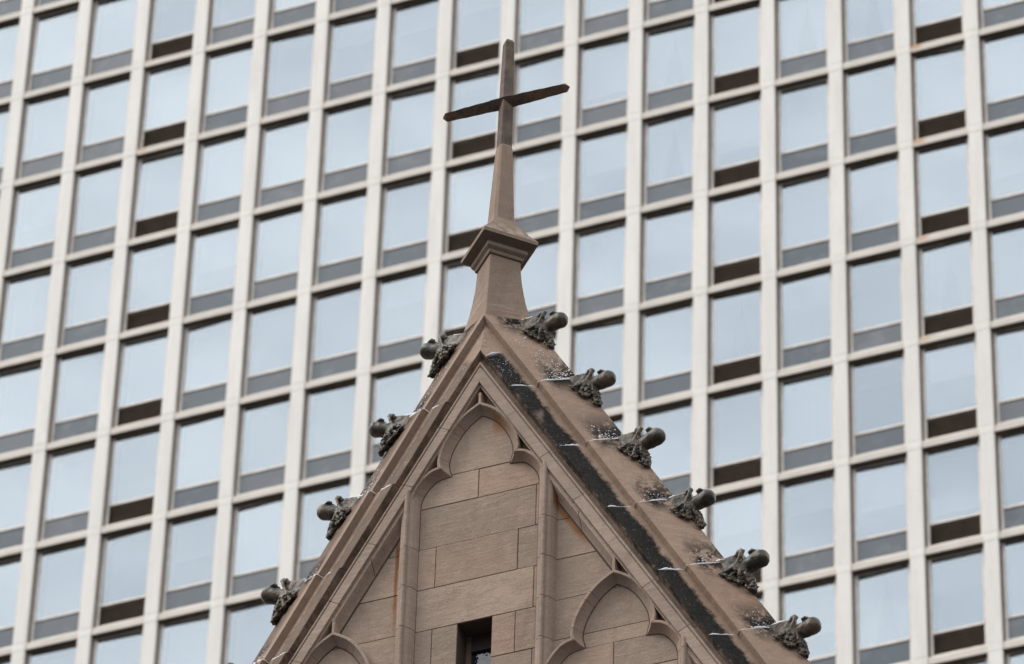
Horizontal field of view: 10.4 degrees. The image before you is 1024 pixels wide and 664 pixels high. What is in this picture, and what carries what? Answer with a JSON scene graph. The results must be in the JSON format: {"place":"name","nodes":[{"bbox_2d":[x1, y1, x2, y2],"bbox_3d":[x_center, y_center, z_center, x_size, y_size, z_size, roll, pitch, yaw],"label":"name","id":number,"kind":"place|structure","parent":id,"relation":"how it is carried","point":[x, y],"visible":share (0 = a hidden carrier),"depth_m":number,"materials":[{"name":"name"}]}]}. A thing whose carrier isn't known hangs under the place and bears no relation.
{"place":"outdoors","nodes":[
{"label":"outdoors","id":0,"kind":"place"},
{"bbox_2d":[227,39,821,663],"bbox_3d":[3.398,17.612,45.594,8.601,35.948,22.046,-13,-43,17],"label":"church gable","id":1,"kind":"structure","parent":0,"point":[487,525],"depth_m":45.88,"materials":[{"name":"stone"}]},
{"bbox_2d":[465,632,491,663],"bbox_3d":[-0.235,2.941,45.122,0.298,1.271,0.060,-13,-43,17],"label":"window","id":2,"kind":"structure","parent":1,"relation":"in","point":[478,647],"depth_m":45.44,"materials":[{"name":"black glass"}]},
{"bbox_2d":[253,316,782,663],"bbox_3d":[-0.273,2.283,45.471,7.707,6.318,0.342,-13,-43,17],"label":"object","id":3,"kind":"structure","parent":1,"relation":"on","point":[493,354],"depth_m":46.21,"materials":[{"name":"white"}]},
{"label":"ground","id":4,"kind":"structure","parent":0,"visible":0},
{"bbox_2d":[0,0,1023,663],"bbox_3d":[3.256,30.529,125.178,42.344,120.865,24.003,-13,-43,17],"label":"office tower","id":5,"kind":"structure","parent":4,"relation":"on","point":[772,270],"depth_m":137.97,"materials":[{"name":"concrete"}]},
{"bbox_2d":[0,555,21,648],"bbox_3d":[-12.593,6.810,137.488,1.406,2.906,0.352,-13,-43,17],"label":"window","id":6,"kind":"structure","parent":5,"relation":"in","point":[9,579],"depth_m":137.79,"materials":[{"name":"glass"}]},
{"bbox_2d":[0,457,31,550],"bbox_3d":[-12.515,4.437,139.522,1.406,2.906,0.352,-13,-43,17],"label":"window","id":7,"kind":"structure","parent":5,"relation":"in","point":[14,487],"depth_m":139.82,"materials":[{"name":"glass"}]},
{"bbox_2d":[0,361,41,454],"bbox_3d":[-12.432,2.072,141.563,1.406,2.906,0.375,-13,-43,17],"label":"window","id":8,"kind":"structure","parent":5,"relation":"in","point":[20,395],"depth_m":141.89,"materials":[{"name":"glass"}]},
{"bbox_2d":[0,268,51,361],"bbox_3d":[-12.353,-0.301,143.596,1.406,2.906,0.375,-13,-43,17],"label":"window","id":9,"kind":"structure","parent":5,"relation":"in","point":[30,302],"depth_m":143.88,"materials":[{"name":"glass"}]},
{"bbox_2d":[6,178,60,269],"bbox_3d":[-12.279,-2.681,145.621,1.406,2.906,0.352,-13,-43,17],"label":"window","id":10,"kind":"structure","parent":5,"relation":"in","point":[40,210],"depth_m":146.03,"materials":[{"name":"glass"}]},
{"bbox_2d":[16,90,69,179],"bbox_3d":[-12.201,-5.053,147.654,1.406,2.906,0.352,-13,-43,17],"label":"window","id":11,"kind":"structure","parent":5,"relation":"in","point":[49,125],"depth_m":147.94,"materials":[{"name":"glass"}]},
{"bbox_2d":[25,5,78,92],"bbox_3d":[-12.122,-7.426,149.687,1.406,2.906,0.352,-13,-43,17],"label":"window","id":12,"kind":"structure","parent":5,"relation":"in","point":[58,37],"depth_m":149.97,"materials":[{"name":"glass"}]},
{"bbox_2d":[28,540,86,642],"bbox_3d":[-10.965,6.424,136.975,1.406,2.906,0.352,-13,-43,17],"label":"window","id":13,"kind":"structure","parent":5,"relation":"in","point":[64,575],"depth_m":137.22,"materials":[{"name":"glass"}]},
{"bbox_2d":[38,442,95,541],"bbox_3d":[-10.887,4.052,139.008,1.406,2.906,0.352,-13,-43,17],"label":"window","id":14,"kind":"structure","parent":5,"relation":"in","point":[74,477],"depth_m":139.25,"materials":[{"name":"glass"}]},
{"bbox_2d":[48,346,104,442],"bbox_3d":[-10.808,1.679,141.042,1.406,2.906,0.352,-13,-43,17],"label":"window","id":15,"kind":"structure","parent":5,"relation":"in","point":[83,382],"depth_m":141.30,"materials":[{"name":"glass"}]},
{"bbox_2d":[58,253,113,347],"bbox_3d":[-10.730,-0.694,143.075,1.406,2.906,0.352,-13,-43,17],"label":"window","id":16,"kind":"structure","parent":5,"relation":"in","point":[90,310],"depth_m":143.32,"materials":[{"name":"glass"}]},
{"bbox_2d":[67,162,122,254],"bbox_3d":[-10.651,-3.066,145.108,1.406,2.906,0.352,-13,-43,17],"label":"window","id":17,"kind":"structure","parent":5,"relation":"in","point":[101,196],"depth_m":145.36,"materials":[{"name":"glass"}]},
{"bbox_2d":[77,74,130,164],"bbox_3d":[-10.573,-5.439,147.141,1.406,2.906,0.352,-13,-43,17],"label":"window","id":18,"kind":"structure","parent":5,"relation":"in","point":[110,108],"depth_m":147.40,"materials":[{"name":"glass"}]},
{"bbox_2d":[86,0,137,76],"bbox_3d":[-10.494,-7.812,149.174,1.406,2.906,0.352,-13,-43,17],"label":"window","id":19,"kind":"structure","parent":5,"relation":"in","point":[117,34],"depth_m":149.39,"materials":[{"name":"glass"}]},
{"bbox_2d":[90,627,142,663],"bbox_3d":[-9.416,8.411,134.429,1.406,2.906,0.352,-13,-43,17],"label":"window","id":20,"kind":"structure","parent":5,"relation":"in","point":[129,652],"depth_m":135.26,"materials":[{"name":"glass"}]},
{"bbox_2d":[94,525,151,627],"bbox_3d":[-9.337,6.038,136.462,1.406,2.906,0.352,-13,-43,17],"label":"window","id":21,"kind":"structure","parent":5,"relation":"in","point":[126,599],"depth_m":136.69,"materials":[{"name":"glass"}]},
{"bbox_2d":[103,426,160,526],"bbox_3d":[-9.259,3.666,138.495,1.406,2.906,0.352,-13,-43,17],"label":"window","id":22,"kind":"structure","parent":5,"relation":"in","point":[138,461],"depth_m":138.74,"materials":[{"name":"glass"}]},
{"bbox_2d":[112,331,168,427],"bbox_3d":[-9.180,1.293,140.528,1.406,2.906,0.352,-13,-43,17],"label":"window","id":23,"kind":"structure","parent":5,"relation":"in","point":[146,369],"depth_m":140.78,"materials":[{"name":"glass"}]},
{"bbox_2d":[121,237,176,332],"bbox_3d":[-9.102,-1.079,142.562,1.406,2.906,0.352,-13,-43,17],"label":"window","id":24,"kind":"structure","parent":5,"relation":"in","point":[154,281],"depth_m":142.83,"materials":[{"name":"glass"}]},
{"bbox_2d":[129,147,183,239],"bbox_3d":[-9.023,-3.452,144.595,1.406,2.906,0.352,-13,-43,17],"label":"window","id":25,"kind":"structure","parent":5,"relation":"in","point":[162,191],"depth_m":144.86,"materials":[{"name":"glass"}]},
{"bbox_2d":[138,59,191,148],"bbox_3d":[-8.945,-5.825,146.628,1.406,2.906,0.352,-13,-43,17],"label":"window","id":26,"kind":"structure","parent":5,"relation":"in","point":[171,93],"depth_m":146.89,"materials":[{"name":"glass"}]},
{"bbox_2d":[146,0,196,60],"bbox_3d":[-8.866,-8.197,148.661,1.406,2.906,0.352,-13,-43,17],"label":"window","id":27,"kind":"structure","parent":5,"relation":"in","point":[177,17],"depth_m":148.73,"materials":[{"name":"glass"}]},
{"bbox_2d":[155,612,209,663],"bbox_3d":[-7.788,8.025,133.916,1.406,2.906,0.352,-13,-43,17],"label":"window","id":28,"kind":"structure","parent":5,"relation":"in","point":[189,645],"depth_m":134.63,"materials":[{"name":"glass"}]},
{"bbox_2d":[160,510,217,612],"bbox_3d":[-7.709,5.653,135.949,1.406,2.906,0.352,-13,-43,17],"label":"window","id":29,"kind":"structure","parent":5,"relation":"in","point":[195,542],"depth_m":136.39,"materials":[{"name":"glass"}]},
{"bbox_2d":[168,411,224,511],"bbox_3d":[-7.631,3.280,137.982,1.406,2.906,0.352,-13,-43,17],"label":"window","id":30,"kind":"structure","parent":5,"relation":"in","point":[202,459],"depth_m":138.23,"materials":[{"name":"glass"}]},
{"bbox_2d":[176,315,232,412],"bbox_3d":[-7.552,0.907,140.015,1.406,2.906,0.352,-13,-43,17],"label":"window","id":31,"kind":"structure","parent":5,"relation":"in","point":[210,350],"depth_m":140.27,"materials":[{"name":"glass"}]},
{"bbox_2d":[184,222,239,316],"bbox_3d":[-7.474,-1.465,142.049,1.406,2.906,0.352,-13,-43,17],"label":"window","id":32,"kind":"structure","parent":5,"relation":"in","point":[219,253],"depth_m":142.48,"materials":[{"name":"glass"}]},
{"bbox_2d":[192,131,246,223],"bbox_3d":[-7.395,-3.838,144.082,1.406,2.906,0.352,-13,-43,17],"label":"window","id":33,"kind":"structure","parent":5,"relation":"in","point":[225,166],"depth_m":144.33,"materials":[{"name":"glass"}]},
{"bbox_2d":[200,43,252,133],"bbox_3d":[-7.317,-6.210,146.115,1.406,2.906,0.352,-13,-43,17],"label":"window","id":34,"kind":"structure","parent":5,"relation":"in","point":[230,104],"depth_m":146.39,"materials":[{"name":"glass"}]},
{"bbox_2d":[207,0,256,45],"bbox_3d":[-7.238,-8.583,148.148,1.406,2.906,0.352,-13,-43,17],"label":"window","id":35,"kind":"structure","parent":5,"relation":"in","point":[237,17],"depth_m":147.90,"materials":[{"name":"glass"}]},
{"bbox_2d":[222,600,274,663],"bbox_3d":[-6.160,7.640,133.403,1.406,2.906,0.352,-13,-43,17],"label":"window","id":36,"kind":"structure","parent":5,"relation":"in","point":[253,630],"depth_m":134.04,"materials":[{"name":"glass"}]},
{"bbox_2d":[226,495,283,597],"bbox_3d":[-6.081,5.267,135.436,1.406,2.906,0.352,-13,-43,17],"label":"window","id":37,"kind":"structure","parent":5,"relation":"in","point":[261,531],"depth_m":135.69,"materials":[{"name":"glass"}]},
{"bbox_2d":[234,396,290,495],"bbox_3d":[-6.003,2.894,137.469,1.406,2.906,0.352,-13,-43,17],"label":"window","id":38,"kind":"structure","parent":5,"relation":"in","point":[268,432],"depth_m":137.72,"materials":[{"name":"glass"}]},
{"bbox_2d":[241,300,296,397],"bbox_3d":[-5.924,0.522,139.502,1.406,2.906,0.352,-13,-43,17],"label":"window","id":39,"kind":"structure","parent":5,"relation":"in","point":[274,348],"depth_m":139.76,"materials":[{"name":"glass"}]},
{"bbox_2d":[248,206,302,301],"bbox_3d":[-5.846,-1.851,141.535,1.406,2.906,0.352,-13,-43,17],"label":"window","id":40,"kind":"structure","parent":5,"relation":"in","point":[281,241],"depth_m":141.78,"materials":[{"name":"glass"}]},
{"bbox_2d":[255,115,308,208],"bbox_3d":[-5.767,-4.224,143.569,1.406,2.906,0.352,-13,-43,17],"label":"window","id":41,"kind":"structure","parent":5,"relation":"in","point":[288,150],"depth_m":143.84,"materials":[{"name":"glass"}]},
{"bbox_2d":[262,27,314,117],"bbox_3d":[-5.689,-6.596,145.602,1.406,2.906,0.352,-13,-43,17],"label":"window","id":42,"kind":"structure","parent":5,"relation":"in","point":[294,62],"depth_m":145.86,"materials":[{"name":"glass"}]},
{"bbox_2d":[268,0,316,29],"bbox_3d":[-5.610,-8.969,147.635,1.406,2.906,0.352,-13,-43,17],"label":"window","id":43,"kind":"structure","parent":5,"relation":"in","point":[290,11],"depth_m":147.00,"materials":[{"name":"glass"}]},
{"bbox_2d":[294,479,350,579],"bbox_3d":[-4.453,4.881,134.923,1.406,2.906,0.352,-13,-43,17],"label":"window","id":44,"kind":"structure","parent":5,"relation":"in","point":[317,541],"depth_m":135.32,"materials":[{"name":"glass"}]},
{"bbox_2d":[300,380,356,480],"bbox_3d":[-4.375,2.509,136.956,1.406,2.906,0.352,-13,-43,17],"label":"window","id":45,"kind":"structure","parent":5,"relation":"in","point":[334,416],"depth_m":137.19,"materials":[{"name":"glass"}]},
{"bbox_2d":[306,284,361,381],"bbox_3d":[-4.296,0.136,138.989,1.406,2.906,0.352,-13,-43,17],"label":"window","id":46,"kind":"structure","parent":5,"relation":"in","point":[340,320],"depth_m":139.25,"materials":[{"name":"glass"}]},
{"bbox_2d":[313,190,366,285],"bbox_3d":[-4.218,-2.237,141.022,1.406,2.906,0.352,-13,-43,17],"label":"window","id":47,"kind":"structure","parent":5,"relation":"in","point":[345,231],"depth_m":141.27,"materials":[{"name":"glass"}]},
{"bbox_2d":[319,100,371,192],"bbox_3d":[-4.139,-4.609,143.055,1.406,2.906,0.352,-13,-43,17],"label":"window","id":48,"kind":"structure","parent":5,"relation":"in","point":[350,149],"depth_m":143.32,"materials":[{"name":"glass"}]},
{"bbox_2d":[324,11,376,101],"bbox_3d":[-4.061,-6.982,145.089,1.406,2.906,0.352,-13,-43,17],"label":"window","id":49,"kind":"structure","parent":5,"relation":"in","point":[362,83],"depth_m":145.29,"materials":[{"name":"glass"}]},
{"bbox_2d":[367,364,422,465],"bbox_3d":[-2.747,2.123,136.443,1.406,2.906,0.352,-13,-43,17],"label":"window","id":50,"kind":"structure","parent":5,"relation":"in","point":[400,398],"depth_m":137.09,"materials":[{"name":"glass"}]},
{"bbox_2d":[372,268,426,366],"bbox_3d":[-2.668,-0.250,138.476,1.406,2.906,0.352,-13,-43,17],"label":"window","id":51,"kind":"structure","parent":5,"relation":"in","point":[405,348],"depth_m":138.74,"materials":[{"name":"glass"}]},
{"bbox_2d":[377,174,431,270],"bbox_3d":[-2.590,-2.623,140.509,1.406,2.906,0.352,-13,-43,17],"label":"window","id":52,"kind":"structure","parent":5,"relation":"in","point":[410,210],"depth_m":140.75,"materials":[{"name":"glass"}]},
{"bbox_2d":[382,83,435,176],"bbox_3d":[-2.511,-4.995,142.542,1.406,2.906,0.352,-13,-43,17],"label":"window","id":53,"kind":"structure","parent":5,"relation":"in","point":[414,122],"depth_m":142.79,"materials":[{"name":"glass"}]},
{"bbox_2d":[387,0,439,85],"bbox_3d":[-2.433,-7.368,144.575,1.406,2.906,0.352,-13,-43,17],"label":"window","id":54,"kind":"structure","parent":5,"relation":"in","point":[426,19],"depth_m":144.86,"materials":[{"name":"glass"}]},
{"bbox_2d":[439,260,476,343],"bbox_3d":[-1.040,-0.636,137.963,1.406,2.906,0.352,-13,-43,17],"label":"window","id":55,"kind":"structure","parent":5,"relation":"in","point":[463,286],"depth_m":138.43,"materials":[{"name":"glass"}]},
{"bbox_2d":[443,159,494,254],"bbox_3d":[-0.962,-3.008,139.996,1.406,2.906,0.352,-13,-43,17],"label":"window","id":56,"kind":"structure","parent":5,"relation":"in","point":[472,193],"depth_m":140.34,"materials":[{"name":"glass"}]},
{"bbox_2d":[447,67,499,160],"bbox_3d":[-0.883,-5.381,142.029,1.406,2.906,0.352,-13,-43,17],"label":"window","id":57,"kind":"structure","parent":5,"relation":"in","point":[477,134],"depth_m":142.17,"materials":[{"name":"glass"}]},
{"bbox_2d":[451,0,501,69],"bbox_3d":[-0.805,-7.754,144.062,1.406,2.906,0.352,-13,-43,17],"label":"window","id":58,"kind":"structure","parent":5,"relation":"in","point":[461,58],"depth_m":143.60,"materials":[{"name":"glass"}]},
{"bbox_2d":[513,142,561,233],"bbox_3d":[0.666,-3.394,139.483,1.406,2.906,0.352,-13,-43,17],"label":"window","id":59,"kind":"structure","parent":5,"relation":"in","point":[548,167],"depth_m":140.06,"materials":[{"name":"glass"}]},
{"bbox_2d":[512,51,563,144],"bbox_3d":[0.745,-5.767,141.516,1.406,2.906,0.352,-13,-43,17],"label":"window","id":60,"kind":"structure","parent":5,"relation":"in","point":[541,118],"depth_m":141.68,"materials":[{"name":"glass"}]},
{"bbox_2d":[515,0,565,53],"bbox_3d":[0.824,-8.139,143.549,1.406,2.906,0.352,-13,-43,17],"label":"window","id":61,"kind":"structure","parent":5,"relation":"in","point":[545,19],"depth_m":143.49,"materials":[{"name":"glass"}]},
{"bbox_2d":[521,236,559,317],"bbox_3d":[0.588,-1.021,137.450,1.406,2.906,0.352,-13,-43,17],"label":"window","id":62,"kind":"structure","parent":5,"relation":"in","point":[539,276],"depth_m":137.83,"materials":[{"name":"glass"}]},
{"bbox_2d":[571,317,624,410],"bbox_3d":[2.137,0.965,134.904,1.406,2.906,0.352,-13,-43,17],"label":"window","id":63,"kind":"structure","parent":5,"relation":"in","point":[605,351],"depth_m":135.46,"materials":[{"name":"glass"}]},
{"bbox_2d":[572,220,625,318],"bbox_3d":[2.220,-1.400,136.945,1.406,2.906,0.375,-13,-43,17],"label":"window","id":64,"kind":"structure","parent":5,"relation":"in","point":[604,274],"depth_m":137.19,"materials":[{"name":"glass"}]},
{"bbox_2d":[575,126,627,222],"bbox_3d":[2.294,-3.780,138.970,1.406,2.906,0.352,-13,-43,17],"label":"window","id":65,"kind":"structure","parent":5,"relation":"in","point":[611,155],"depth_m":139.42,"materials":[{"name":"glass"}]},
{"bbox_2d":[577,35,628,128],"bbox_3d":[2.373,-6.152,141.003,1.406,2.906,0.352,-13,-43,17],"label":"window","id":66,"kind":"structure","parent":5,"relation":"in","point":[608,72],"depth_m":141.33,"materials":[{"name":"glass"}]},
{"bbox_2d":[579,0,629,37],"bbox_3d":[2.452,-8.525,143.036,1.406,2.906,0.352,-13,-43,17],"label":"window","id":67,"kind":"structure","parent":5,"relation":"in","point":[604,15],"depth_m":142.48,"materials":[{"name":"glass"}]},
{"bbox_2d":[639,301,692,402],"bbox_3d":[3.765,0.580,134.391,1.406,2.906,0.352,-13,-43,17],"label":"window","id":68,"kind":"structure","parent":5,"relation":"in","point":[671,339],"depth_m":134.63,"materials":[{"name":"glass"}]},
{"bbox_2d":[639,400,692,495],"bbox_3d":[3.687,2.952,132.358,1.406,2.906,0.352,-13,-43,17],"label":"window","id":69,"kind":"structure","parent":5,"relation":"in","point":[672,459],"depth_m":132.71,"materials":[{"name":"glass"}]},
{"bbox_2d":[640,204,693,302],"bbox_3d":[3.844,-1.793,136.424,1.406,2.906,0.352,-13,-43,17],"label":"window","id":70,"kind":"structure","parent":5,"relation":"in","point":[672,242],"depth_m":136.65,"materials":[{"name":"glass"}]},
{"bbox_2d":[642,110,693,205],"bbox_3d":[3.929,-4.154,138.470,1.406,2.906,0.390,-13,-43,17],"label":"window","id":71,"kind":"structure","parent":5,"relation":"in","point":[660,190],"depth_m":138.70,"materials":[{"name":"glass"}]},
{"bbox_2d":[643,18,694,112],"bbox_3d":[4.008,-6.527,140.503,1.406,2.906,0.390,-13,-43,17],"label":"window","id":72,"kind":"structure","parent":5,"relation":"in","point":[660,97],"depth_m":140.75,"materials":[{"name":"glass"}]},
{"bbox_2d":[709,2,760,95],"bbox_3d":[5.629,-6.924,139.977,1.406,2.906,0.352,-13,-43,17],"label":"window","id":73,"kind":"structure","parent":5,"relation":"in","point":[739,39],"depth_m":140.23,"materials":[{"name":"glass"}]},
{"bbox_2d":[709,93,761,189],"bbox_3d":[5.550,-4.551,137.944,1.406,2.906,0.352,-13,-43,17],"label":"window","id":74,"kind":"structure","parent":5,"relation":"in","point":[740,129],"depth_m":138.33,"materials":[{"name":"glass"}]},
{"bbox_2d":[709,187,761,286],"bbox_3d":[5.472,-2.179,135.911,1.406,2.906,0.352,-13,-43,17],"label":"window","id":75,"kind":"structure","parent":5,"relation":"in","point":[739,226],"depth_m":136.15,"materials":[{"name":"glass"}]},
{"bbox_2d":[708,284,762,386],"bbox_3d":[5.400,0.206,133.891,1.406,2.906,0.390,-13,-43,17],"label":"window","id":76,"kind":"structure","parent":5,"relation":"in","point":[726,370],"depth_m":134.11,"materials":[{"name":"glass"}]},
{"bbox_2d":[708,384,762,488],"bbox_3d":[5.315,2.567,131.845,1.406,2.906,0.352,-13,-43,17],"label":"window","id":77,"kind":"structure","parent":5,"relation":"in","point":[740,424],"depth_m":132.06,"materials":[{"name":"glass"}]},
{"bbox_2d":[708,488,763,584],"bbox_3d":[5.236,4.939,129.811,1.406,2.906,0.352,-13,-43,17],"label":"window","id":78,"kind":"structure","parent":5,"relation":"in","point":[748,516],"depth_m":130.52,"materials":[{"name":"glass"}]},
{"bbox_2d":[775,0,827,79],"bbox_3d":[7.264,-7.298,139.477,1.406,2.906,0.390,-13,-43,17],"label":"window","id":79,"kind":"structure","parent":5,"relation":"in","point":[793,64],"depth_m":139.62,"materials":[{"name":"glass"}]},
{"bbox_2d":[776,76,829,173],"bbox_3d":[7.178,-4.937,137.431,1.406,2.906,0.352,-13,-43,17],"label":"window","id":80,"kind":"structure","parent":5,"relation":"in","point":[806,115],"depth_m":137.66,"materials":[{"name":"glass"}]},
{"bbox_2d":[777,171,830,270],"bbox_3d":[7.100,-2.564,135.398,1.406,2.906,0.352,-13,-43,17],"label":"window","id":81,"kind":"structure","parent":5,"relation":"in","point":[808,210],"depth_m":135.62,"materials":[{"name":"glass"}]},
{"bbox_2d":[777,268,832,370],"bbox_3d":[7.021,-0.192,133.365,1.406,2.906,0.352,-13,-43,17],"label":"window","id":82,"kind":"structure","parent":5,"relation":"in","point":[809,307],"depth_m":133.58,"materials":[{"name":"glass"}]},
{"bbox_2d":[778,368,834,473],"bbox_3d":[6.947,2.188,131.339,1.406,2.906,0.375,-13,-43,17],"label":"window","id":83,"kind":"structure","parent":5,"relation":"in","point":[810,408],"depth_m":131.55,"materials":[{"name":"glass"}]},
{"bbox_2d":[779,471,835,579],"bbox_3d":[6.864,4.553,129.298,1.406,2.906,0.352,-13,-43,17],"label":"window","id":84,"kind":"structure","parent":5,"relation":"in","point":[822,497],"depth_m":129.51,"materials":[{"name":"glass"}]},
{"bbox_2d":[780,578,837,663],"bbox_3d":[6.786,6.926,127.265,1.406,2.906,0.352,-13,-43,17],"label":"window","id":85,"kind":"structure","parent":5,"relation":"in","point":[822,606],"depth_m":128.00,"materials":[{"name":"glass"}]},
{"bbox_2d":[842,0,895,62],"bbox_3d":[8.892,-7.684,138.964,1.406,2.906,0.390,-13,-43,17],"label":"window","id":86,"kind":"structure","parent":5,"relation":"in","point":[860,47],"depth_m":138.80,"materials":[{"name":"glass"}]},
{"bbox_2d":[843,60,898,156],"bbox_3d":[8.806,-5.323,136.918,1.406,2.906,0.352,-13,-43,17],"label":"window","id":87,"kind":"structure","parent":5,"relation":"in","point":[875,103],"depth_m":137.15,"materials":[{"name":"glass"}]},
{"bbox_2d":[845,154,900,253],"bbox_3d":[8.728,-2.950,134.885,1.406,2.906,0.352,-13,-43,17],"label":"window","id":88,"kind":"structure","parent":5,"relation":"in","point":[877,194],"depth_m":135.13,"materials":[{"name":"glass"}]},
{"bbox_2d":[847,251,903,353],"bbox_3d":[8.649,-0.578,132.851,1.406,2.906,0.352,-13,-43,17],"label":"window","id":89,"kind":"structure","parent":5,"relation":"in","point":[879,291],"depth_m":133.10,"materials":[{"name":"glass"}]},
{"bbox_2d":[849,352,906,456],"bbox_3d":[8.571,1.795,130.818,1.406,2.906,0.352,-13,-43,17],"label":"window","id":90,"kind":"structure","parent":5,"relation":"in","point":[892,436],"depth_m":130.78,"materials":[{"name":"glass"}]},
{"bbox_2d":[851,455,909,563],"bbox_3d":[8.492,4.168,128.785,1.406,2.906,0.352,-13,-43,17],"label":"window","id":91,"kind":"structure","parent":5,"relation":"in","point":[888,488],"depth_m":129.19,"materials":[{"name":"glass"}]},
{"bbox_2d":[852,562,911,663],"bbox_3d":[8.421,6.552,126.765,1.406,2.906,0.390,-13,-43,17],"label":"window","id":92,"kind":"structure","parent":5,"relation":"in","point":[899,651],"depth_m":127.03,"materials":[{"name":"glass"}]},
{"bbox_2d":[910,0,963,45],"bbox_3d":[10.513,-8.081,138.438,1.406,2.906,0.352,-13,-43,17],"label":"window","id":93,"kind":"structure","parent":5,"relation":"in","point":[938,19],"depth_m":138.03,"materials":[{"name":"glass"}]},
{"bbox_2d":[911,43,967,140],"bbox_3d":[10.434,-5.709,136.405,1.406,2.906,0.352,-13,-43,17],"label":"window","id":94,"kind":"structure","parent":5,"relation":"in","point":[943,82],"depth_m":136.65,"materials":[{"name":"glass"}]},
{"bbox_2d":[914,137,971,237],"bbox_3d":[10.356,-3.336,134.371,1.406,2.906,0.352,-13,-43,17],"label":"window","id":95,"kind":"structure","parent":5,"relation":"in","point":[947,195],"depth_m":134.60,"materials":[{"name":"glass"}]},
{"bbox_2d":[917,235,974,337],"bbox_3d":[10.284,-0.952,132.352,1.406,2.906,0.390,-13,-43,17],"label":"window","id":96,"kind":"structure","parent":5,"relation":"in","point":[937,321],"depth_m":132.58,"materials":[{"name":"glass"}]},
{"bbox_2d":[920,335,978,440],"bbox_3d":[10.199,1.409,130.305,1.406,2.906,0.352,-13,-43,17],"label":"window","id":97,"kind":"structure","parent":5,"relation":"in","point":[961,363],"depth_m":130.71,"materials":[{"name":"glass"}]},
{"bbox_2d":[923,439,982,547],"bbox_3d":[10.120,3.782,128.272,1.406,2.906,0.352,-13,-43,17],"label":"window","id":98,"kind":"structure","parent":5,"relation":"in","point":[956,479],"depth_m":128.53,"materials":[{"name":"glass"}]},
{"bbox_2d":[926,546,986,657],"bbox_3d":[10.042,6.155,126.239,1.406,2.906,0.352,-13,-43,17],"label":"window","id":99,"kind":"structure","parent":5,"relation":"in","point":[960,587],"depth_m":126.44,"materials":[{"name":"glass"}]},
{"bbox_2d":[980,28,1023,123],"bbox_3d":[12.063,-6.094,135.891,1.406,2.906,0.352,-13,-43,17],"label":"window","id":100,"kind":"structure","parent":5,"relation":"in","point":[1006,62],"depth_m":136.19,"materials":[{"name":"glass"}]},
{"bbox_2d":[983,124,1023,220],"bbox_3d":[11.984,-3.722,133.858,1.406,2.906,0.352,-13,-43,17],"label":"window","id":101,"kind":"structure","parent":5,"relation":"in","point":[1008,155],"depth_m":134.34,"materials":[{"name":"glass"}]},
{"bbox_2d":[987,222,1023,320],"bbox_3d":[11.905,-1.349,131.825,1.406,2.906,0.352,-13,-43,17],"label":"window","id":102,"kind":"structure","parent":5,"relation":"in","point":[1010,251],"depth_m":132.16,"materials":[{"name":"glass"}]},
{"bbox_2d":[991,324,1023,424],"bbox_3d":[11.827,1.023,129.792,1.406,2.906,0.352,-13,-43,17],"label":"window","id":103,"kind":"structure","parent":5,"relation":"in","point":[1011,408],"depth_m":130.11,"materials":[{"name":"glass"}]},
{"bbox_2d":[996,429,1023,531],"bbox_3d":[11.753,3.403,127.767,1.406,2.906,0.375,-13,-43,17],"label":"window","id":104,"kind":"structure","parent":5,"relation":"in","point":[1011,516],"depth_m":128.06,"materials":[{"name":"glass"}]},
{"bbox_2d":[1000,537,1023,641],"bbox_3d":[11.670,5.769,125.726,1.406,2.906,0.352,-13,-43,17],"label":"window","id":105,"kind":"structure","parent":5,"relation":"in","point":[1013,625],"depth_m":126.04,"materials":[{"name":"glass"}]}
]}

